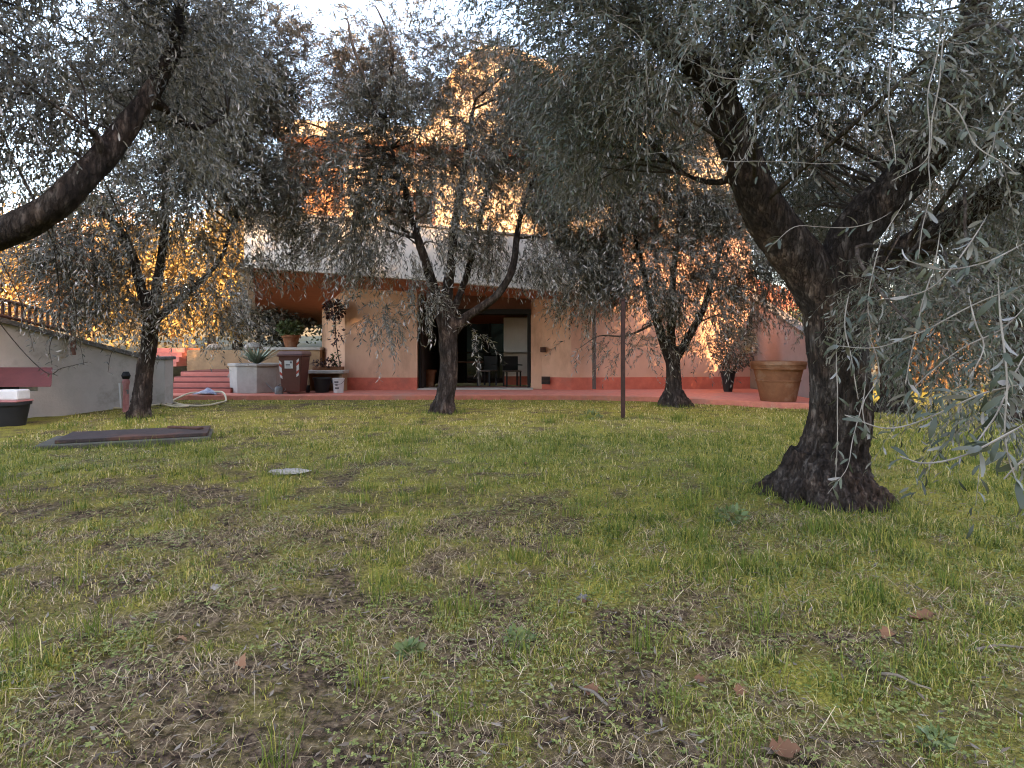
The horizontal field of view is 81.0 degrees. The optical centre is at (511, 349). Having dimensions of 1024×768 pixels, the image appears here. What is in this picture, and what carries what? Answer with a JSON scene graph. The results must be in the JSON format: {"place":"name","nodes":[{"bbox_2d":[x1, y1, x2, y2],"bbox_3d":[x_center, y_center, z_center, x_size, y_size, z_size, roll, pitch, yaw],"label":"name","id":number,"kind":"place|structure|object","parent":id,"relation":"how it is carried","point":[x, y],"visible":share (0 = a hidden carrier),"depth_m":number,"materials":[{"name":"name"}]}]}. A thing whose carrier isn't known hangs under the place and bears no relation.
{"place":"outdoors","nodes":[
{"label":"outdoors","id":0,"kind":"place"},
{"bbox_2d":[173,386,808,408],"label":"patio","id":1,"kind":"structure","parent":0,"point":[750,397],"depth_m":15.00,"materials":[{"name":"tile"}]},
{"bbox_2d":[173,369,232,392],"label":"garden steps","id":2,"kind":"structure","parent":1,"relation":"on","point":[199,380],"depth_m":16.38,"materials":[{"name":"pink stone"}]},
{"bbox_2d":[192,388,222,394],"bbox_3d":[-7.701,1.037,15.200,0.615,0.168,0.400,0,0,0],"label":"cloth","id":3,"kind":"object","parent":1,"relation":"on","point":[208,391],"visible":0.97,"depth_m":15.04,"materials":[{"name":"white fabric"}]},
{"bbox_2d":[227,363,280,392],"bbox_3d":[-6.906,0.745,16.250,1.346,0.770,1.346,0,0,0],"label":"planter","id":4,"kind":"object","parent":1,"relation":"on","point":[249,378],"visible":0.8,"depth_m":15.69,"materials":[{"name":"concrete"}]},
{"bbox_2d":[230,343,278,363],"bbox_3d":[-6.909,0.093,16.250,1.340,0.593,1.505,0,0,0],"label":"agave","id":5,"kind":"object","parent":4,"relation":"on","point":[258,357],"visible":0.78,"depth_m":16.09,"materials":[{"name":"green plant"}]},
{"bbox_2d":[187,347,323,370],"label":"bank wall","id":6,"kind":"structure","parent":1,"relation":"on","point":[196,360],"depth_m":18.45,"materials":[{"name":"paint"}]},
{"bbox_2d":[206,344,221,349],"bbox_3d":[-9.238,-0.100,18.600,0.440,0.200,0.390,0,0,0],"label":"boulder","id":7,"kind":"object","parent":6,"relation":"on","point":[215,346],"visible":0.66,"depth_m":18.47,"materials":[{"name":"stone"}]},
{"bbox_2d":[244,342,261,349],"bbox_3d":[-8.029,-0.120,18.600,0.528,0.240,0.468,0,0,0],"label":"boulder","id":8,"kind":"object","parent":6,"relation":"on","point":[257,346],"visible":0.73,"depth_m":18.45,"materials":[{"name":"stone"}]},
{"bbox_2d":[275,319,304,346],"bbox_3d":[-6.897,-0.534,18.580,0.972,0.897,0.882,0,0,0],"label":"potted plant","id":9,"kind":"object","parent":6,"relation":"on","point":[291,339],"visible":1,"depth_m":18.44,"materials":[{"name":"green plant"}]},
{"bbox_2d":[265,382,285,393],"bbox_3d":[-6.045,0.976,15.350,0.532,0.309,0.210,0,0,0],"label":"watering can","id":10,"kind":"object","parent":1,"relation":"on","point":[278,389],"visible":1,"depth_m":15.29,"materials":[{"name":"metal"}]},
{"bbox_2d":[277,351,311,392],"bbox_3d":[-5.655,0.579,15.640,0.664,1.098,0.800,0,0,0],"label":"wheelie bin","id":11,"kind":"object","parent":1,"relation":"on","point":[294,367],"visible":0.99,"depth_m":15.32,"materials":[{"name":"brown plastic"}]},
{"bbox_2d":[313,377,331,392],"bbox_3d":[-5.067,0.930,16.000,0.476,0.400,0.476,0,0,-37],"label":"plastic tub","id":12,"kind":"object","parent":1,"relation":"on","point":[321,384],"visible":1,"depth_m":15.84,"materials":[{"name":"black plastic"}]},
{"bbox_2d":[307,352,348,390],"bbox_3d":[-5.115,0.556,16.603,1.060,1.148,0.586,0,0,0],"label":"garden trough","id":13,"kind":"object","parent":1,"relation":"on","point":[334,370],"visible":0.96,"depth_m":16.54,"materials":[{"name":"concrete"}]},
{"bbox_2d":[322,298,346,364],"bbox_3d":[-4.954,-0.473,16.721,0.794,2.052,0.568,0,0,0],"label":"climbing plant","id":14,"kind":"object","parent":13,"relation":"in","point":[329,315],"visible":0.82,"depth_m":16.69,"materials":[{"name":"green plant"}]},
{"bbox_2d":[332,378,344,392],"bbox_3d":[-4.598,0.938,15.899,0.331,0.385,0.323,0,0,0],"label":"paint bucket","id":15,"kind":"object","parent":1,"relation":"on","point":[338,385],"visible":1,"depth_m":15.78,"materials":[{"name":"white plastic"}]},
{"bbox_2d":[426,369,436,386],"bbox_3d":[-2.490,0.840,18.000,0.460,0.500,0.460,0,0,0],"label":"plant pot","id":16,"kind":"object","parent":1,"relation":"on","point":[430,377],"visible":0.67,"depth_m":17.84,"materials":[{"name":"ceramic"}]},
{"bbox_2d":[458,361,483,385],"bbox_3d":[-1.550,0.721,18.600,1.300,0.742,0.750,0,0,0],"label":"patio table","id":17,"kind":"object","parent":1,"relation":"on","point":[479,377],"visible":0.61,"depth_m":18.28,"materials":[{"name":"metal"}]},
{"bbox_2d":[476,356,497,385],"bbox_3d":[-0.764,0.640,18.404,0.540,0.900,0.470,0,0,29],"label":"patio chair","id":18,"kind":"object","parent":1,"relation":"on","point":[490,364],"visible":0.94,"depth_m":18.51,"materials":[{"name":"black plastic"}]},
{"bbox_2d":[244,46,754,389],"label":"house","id":19,"kind":"structure","parent":1,"relation":"on","point":[512,326],"depth_m":17.20,"materials":[{"name":"paint"}]},
{"bbox_2d":[396,192,434,224],"bbox_3d":[-3.104,-3.882,19.140,1.290,2.265,0.140,0,0,-2],"label":"window","id":20,"kind":"structure","parent":19,"relation":"in","point":[422,217],"depth_m":19.15,"materials":[{"name":"wood"}]},
{"bbox_2d":[465,323,503,382],"bbox_3d":[-0.750,0.050,20.455,1.710,2.140,0.100,0,0,0],"label":"glass door","id":21,"kind":"structure","parent":19,"relation":"in","point":[495,332],"depth_m":20.46,"materials":[{"name":"black glass"}]},
{"bbox_2d":[502,356,521,386],"bbox_3d":[-0.001,0.640,18.105,0.540,0.900,0.470,0,0,-14],"label":"patio chair","id":22,"kind":"object","parent":1,"relation":"on","point":[511,364],"visible":1,"depth_m":18.27,"materials":[{"name":"black plastic"}]},
{"bbox_2d":[708,322,758,391],"bbox_3d":[6.005,0.159,16.298,1.362,1.943,1.047,0,0,0],"label":"potted shrub","id":23,"kind":"object","parent":1,"relation":"on","point":[727,387],"visible":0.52,"depth_m":16.18,"materials":[{"name":"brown plant"}]},
{"bbox_2d":[750,361,806,401],"bbox_3d":[5.918,0.688,13.350,1.170,0.885,1.170,0,0,0],"label":"terracotta pot","id":24,"kind":"object","parent":1,"relation":"on","point":[778,381],"visible":1,"depth_m":12.97,"materials":[{"name":"ceramic"}]},
{"bbox_2d":[7,305,989,383],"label":"hillside","id":25,"kind":"structure","parent":0,"point":[303,340],"depth_m":28.54,"materials":[{"name":"paint"}]},
{"bbox_2d":[0,189,61,331],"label":"golden tree","id":26,"kind":"object","parent":25,"relation":"on","point":[6,291],"visible":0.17,"depth_m":19.92,"materials":[{"name":"yellow plant"}]},
{"bbox_2d":[0,218,147,347],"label":"russet tree","id":27,"kind":"object","parent":25,"relation":"on","point":[13,296],"visible":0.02,"depth_m":19.75,"materials":[{"name":"orange plant"}]},
{"bbox_2d":[8,184,189,341],"bbox_3d":[-18.746,-3.960,26.779,9.930,7.838,8.595,0,0,29],"label":"russet tree","id":28,"kind":"object","parent":25,"relation":"on","point":[92,338],"visible":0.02,"depth_m":26.39,"materials":[{"name":"orange plant"}]},
{"bbox_2d":[41,214,218,351],"bbox_3d":[-12.244,-2.204,19.939,4.954,5.232,4.442,0,0,-24],"label":"golden tree","id":29,"kind":"object","parent":25,"relation":"on","point":[170,334],"visible":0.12,"depth_m":19.57,"materials":[{"name":"yellow plant"}]},
{"bbox_2d":[156,348,199,366],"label":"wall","id":30,"kind":"structure","parent":25,"relation":"on","point":[180,354],"depth_m":18.59,"materials":[{"name":"pink paint"}]},
{"bbox_2d":[141,193,254,348],"bbox_3d":[-12.946,-3.927,25.868,7.161,7.834,6.680,0,0,-34],"label":"golden tree","id":31,"kind":"object","parent":25,"relation":"on","point":[208,342],"visible":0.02,"depth_m":25.00,"materials":[{"name":"yellow plant"}]},
{"bbox_2d":[178,209,282,349],"bbox_3d":[-9.786,-2.674,20.938,4.672,6.068,3.994,0,0,0],"label":"golden tree","id":32,"kind":"object","parent":25,"relation":"on","point":[221,286],"visible":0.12,"depth_m":20.30,"materials":[{"name":"yellow plant"}]},
{"bbox_2d":[218,283,321,349],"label":"leafy tree","id":33,"kind":"object","parent":25,"relation":"on","point":[260,338],"visible":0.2,"depth_m":19.39,"materials":[{"name":"green plant"}]},
{"bbox_2d":[307,324,321,343],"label":"leafy tree","id":34,"kind":"object","parent":25,"relation":"on","point":[319,332],"depth_m":22.99,"materials":[{"name":"green plant"}]},
{"bbox_2d":[0,366,1023,767],"bbox_3d":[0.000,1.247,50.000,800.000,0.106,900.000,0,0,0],"label":"lawn","id":35,"kind":"structure","parent":0,"point":[290,688],"depth_m":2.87,"materials":[{"name":"plant"}]},
{"bbox_2d":[0,401,31,426],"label":"plastic tub","id":36,"kind":"object","parent":35,"relation":"on","point":[13,413],"visible":0.88,"depth_m":9.96,"materials":[{"name":"plastic"}]},
{"bbox_2d":[0,389,33,401],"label":"storage box","id":37,"kind":"object","parent":36,"relation":"on","point":[14,395],"visible":1,"depth_m":9.97,"materials":[{"name":"white plastic"}]},
{"bbox_2d":[0,367,52,390],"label":"lean to cover","id":38,"kind":"object","parent":35,"relation":"on","point":[31,378],"visible":0.73,"depth_m":10.33,"materials":[{"name":"metal"}]},
{"bbox_2d":[0,317,175,417],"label":"retaining wall","id":39,"kind":"structure","parent":35,"relation":"on","point":[92,386],"depth_m":11.93,"materials":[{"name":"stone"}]},
{"bbox_2d":[0,298,75,354],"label":"picket fence","id":40,"kind":"object","parent":39,"relation":"on","point":[10,317],"visible":0.41,"depth_m":11.19,"materials":[{"name":"red wood"}]},
{"bbox_2d":[33,425,213,449],"bbox_3d":[-5.250,1.232,8.300,1.970,0.235,0.985,0,0,-24],"label":"inspection hatch","id":41,"kind":"object","parent":35,"relation":"on","point":[172,434],"visible":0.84,"depth_m":8.06,"materials":[{"name":"concrete"}]},
{"bbox_2d":[119,372,130,411],"bbox_3d":[-7.832,0.855,12.192,0.238,0.830,0.178,0,0,13],"label":"garden standpipe","id":42,"kind":"object","parent":35,"relation":"on","point":[124,402],"visible":0.91,"depth_m":12.15,"materials":[{"name":"metal"}]},
{"bbox_2d":[0,0,300,376],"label":"olive tree","id":43,"kind":"object","parent":35,"relation":"on","point":[68,191],"visible":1,"depth_m":4.42,"materials":[{"name":"green plant"}]},
{"bbox_2d":[0,0,338,418],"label":"olive tree","id":44,"kind":"object","parent":35,"relation":"on","point":[148,303],"visible":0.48,"depth_m":10.61,"materials":[{"name":"green plant"}]},
{"bbox_2d":[114,391,226,408],"bbox_3d":[-7.528,1.138,13.728,1.937,0.231,2.686,0,0,21],"label":"garden hose","id":45,"kind":"object","parent":35,"relation":"on","point":[176,405],"visible":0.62,"depth_m":13.30,"materials":[{"name":"rubber"}]},
{"bbox_2d":[173,635,186,642],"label":"dry leaf","id":46,"kind":"object","parent":35,"relation":"on","point":[182,637],"visible":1,"depth_m":2.59,"materials":[{"name":"brown plant"}]},
{"bbox_2d":[210,584,219,589],"bbox_3d":[-1.583,1.261,3.200,0.073,0.027,0.050,0,0,38],"label":"pebble","id":47,"kind":"object","parent":35,"relation":"on","point":[216,586],"visible":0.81,"depth_m":3.19,"materials":[{"name":"stone"}]},
{"bbox_2d":[234,652,245,668],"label":"dry leaf","id":48,"kind":"object","parent":35,"relation":"on","point":[241,659],"visible":1,"depth_m":2.36,"materials":[{"name":"brown plant"}]},
{"bbox_2d":[269,468,311,474],"bbox_3d":[-2.227,1.213,6.004,0.428,0.055,0.236,0,0,-6],"label":"flat stone","id":49,"kind":"object","parent":35,"relation":"on","point":[293,470],"visible":0.82,"depth_m":5.96,"materials":[{"name":"grey stone"}]},
{"bbox_2d":[392,636,426,660],"bbox_3d":[-0.424,1.255,2.486,0.148,0.117,0.171,0,0,0],"label":"weed","id":50,"kind":"object","parent":35,"relation":"on","point":[418,647],"visible":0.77,"depth_m":2.49,"materials":[{"name":"green plant"}]},
{"bbox_2d":[233,0,637,414],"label":"olive tree","id":51,"kind":"object","parent":35,"relation":"on","point":[386,88],"visible":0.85,"depth_m":11.41,"materials":[{"name":"green plant"}]},
{"bbox_2d":[0,415,1023,767],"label":"leaf litter","id":52,"kind":"object","parent":35,"relation":"on","point":[492,627],"visible":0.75,"depth_m":2.68,"materials":[{"name":"brown plant"}]},
{"bbox_2d":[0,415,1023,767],"bbox_3d":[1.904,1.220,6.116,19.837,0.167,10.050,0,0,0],"label":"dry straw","id":53,"kind":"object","parent":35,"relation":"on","point":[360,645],"visible":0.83,"depth_m":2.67,"materials":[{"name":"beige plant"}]},
{"bbox_2d":[503,622,537,650],"bbox_3d":[0.038,1.244,2.584,0.166,0.124,0.157,0,0,0],"label":"weed","id":54,"kind":"object","parent":35,"relation":"on","point":[513,633],"visible":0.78,"depth_m":2.58,"materials":[{"name":"green plant"}]},
{"bbox_2d":[576,594,588,600],"bbox_3d":[0.354,1.239,3.001,0.065,0.037,0.062,0,0,-17],"label":"pebble","id":55,"kind":"object","parent":35,"relation":"on","point":[584,596],"visible":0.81,"depth_m":2.99,"materials":[{"name":"stone"}]},
{"bbox_2d":[584,683,598,695],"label":"dry leaf","id":56,"kind":"object","parent":35,"relation":"on","point":[591,686],"visible":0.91,"depth_m":2.22,"materials":[{"name":"brown plant"}]},
{"bbox_2d":[581,409,602,419],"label":"weed","id":57,"kind":"object","parent":35,"relation":"on","point":[592,412],"visible":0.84,"depth_m":10.66,"materials":[{"name":"green plant"}]},
{"bbox_2d":[576,684,608,706],"bbox_3d":[0.289,1.251,2.195,0.018,0.019,0.181,0,0,-36],"label":"stick","id":58,"kind":"object","parent":35,"relation":"on","point":[598,696],"visible":0.96,"depth_m":2.17,"materials":[{"name":"grey wood"}]},
{"bbox_2d":[620,299,625,418],"bbox_3d":[1.980,0.255,10.700,0.085,2.330,0.085,0,0,0],"label":"metal post","id":59,"kind":"object","parent":35,"relation":"on","point":[622,357],"visible":0.81,"depth_m":10.66,"materials":[{"name":"grey metal"}]},
{"bbox_2d":[503,44,806,407],"bbox_3d":[3.192,-2.632,13.331,7.200,7.930,4.163,0,0,-13],"label":"olive tree","id":60,"kind":"object","parent":35,"relation":"on","point":[703,217],"visible":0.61,"depth_m":12.64,"materials":[{"name":"green plant"}]},
{"bbox_2d":[694,674,704,681],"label":"dry leaf","id":61,"kind":"object","parent":35,"relation":"on","point":[698,676],"visible":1,"depth_m":2.30,"materials":[{"name":"brown plant"}]},
{"bbox_2d":[408,0,1023,538],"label":"olive tree","id":62,"kind":"object","parent":35,"relation":"on","point":[838,274],"visible":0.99,"depth_m":4.20,"materials":[{"name":"green plant"}]},
{"bbox_2d":[712,503,750,526],"bbox_3d":[1.549,1.193,4.304,0.272,0.208,0.275,0,0,-28],"label":"weed","id":63,"kind":"object","parent":35,"relation":"on","point":[735,510],"visible":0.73,"depth_m":4.28,"materials":[{"name":"green plant"}]},
{"bbox_2d":[733,683,746,695],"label":"dry leaf","id":64,"kind":"object","parent":35,"relation":"on","point":[738,690],"visible":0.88,"depth_m":2.21,"materials":[{"name":"brown plant"}]},
{"bbox_2d":[753,280,796,311],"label":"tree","id":65,"kind":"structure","parent":35,"relation":"on","point":[779,297],"depth_m":21.30,"materials":[{"name":"plant"}]},
{"bbox_2d":[750,294,809,397],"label":"wall","id":66,"kind":"structure","parent":35,"relation":"on","point":[776,349],"depth_m":16.02,"materials":[{"name":"paint"}]},
{"bbox_2d":[769,735,800,757],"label":"dry leaf","id":67,"kind":"object","parent":35,"relation":"on","point":[790,748],"visible":1,"depth_m":1.88,"materials":[{"name":"brown plant"}]},
{"bbox_2d":[785,302,915,351],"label":"leafy tree","id":68,"kind":"object","parent":35,"relation":"on","point":[797,310],"depth_m":18.88,"materials":[{"name":"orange plant"}]},
{"bbox_2d":[879,625,894,638],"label":"dry leaf","id":69,"kind":"object","parent":35,"relation":"on","point":[884,631],"visible":0.98,"depth_m":2.59,"materials":[{"name":"brown plant"}]},
{"bbox_2d":[768,97,1016,414],"bbox_3d":[8.001,-1.923,12.307,5.809,6.672,3.904,0,0,18],"label":"olive tree","id":70,"kind":"object","parent":35,"relation":"on","point":[913,212],"visible":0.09,"depth_m":11.95,"materials":[{"name":"green plant"}]},
{"bbox_2d":[881,672,931,689],"bbox_3d":[1.448,1.212,2.210,0.161,0.019,0.020,0,0,40],"label":"stick","id":71,"kind":"object","parent":35,"relation":"on","point":[896,675],"visible":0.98,"depth_m":2.22,"materials":[{"name":"grey wood"}]},
{"bbox_2d":[909,608,936,620],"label":"dry leaf","id":72,"kind":"object","parent":35,"relation":"on","point":[924,611],"visible":1,"depth_m":2.75,"materials":[{"name":"brown plant"}]},
{"bbox_2d":[870,295,996,391],"bbox_3d":[12.263,-0.423,18.588,5.003,4.593,4.783,0,0,0],"label":"russet tree","id":73,"kind":"object","parent":35,"relation":"on","point":[942,381],"visible":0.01,"depth_m":17.78,"materials":[{"name":"orange plant"}]},
{"bbox_2d":[909,721,958,752],"bbox_3d":[1.337,1.234,1.905,0.131,0.108,0.121,0,0,-34],"label":"weed","id":74,"kind":"object","parent":35,"relation":"on","point":[952,739],"visible":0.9,"depth_m":1.90,"materials":[{"name":"green plant"}]},
{"bbox_2d":[888,170,1023,423],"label":"olive tree","id":75,"kind":"object","parent":35,"relation":"on","point":[986,255],"visible":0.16,"depth_m":10.21,"materials":[{"name":"green plant"}]},
{"bbox_2d":[932,264,995,386],"bbox_3d":[16.117,-0.806,20.660,5.930,5.395,6.336,0,0,0],"label":"golden tree","id":76,"kind":"object","parent":35,"relation":"on","point":[973,368],"depth_m":20.16,"materials":[{"name":"orange plant"}]},
{"bbox_2d":[972,644,1023,650],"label":"stick","id":77,"kind":"object","parent":35,"relation":"on","point":[995,645],"visible":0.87,"depth_m":2.45,"materials":[{"name":"grey wood"}]},
{"bbox_2d":[0,0,1023,304],"label":"sky","id":78,"kind":"structure","parent":0,"point":[314,5],"materials":[{"name":"white"}]}
]}

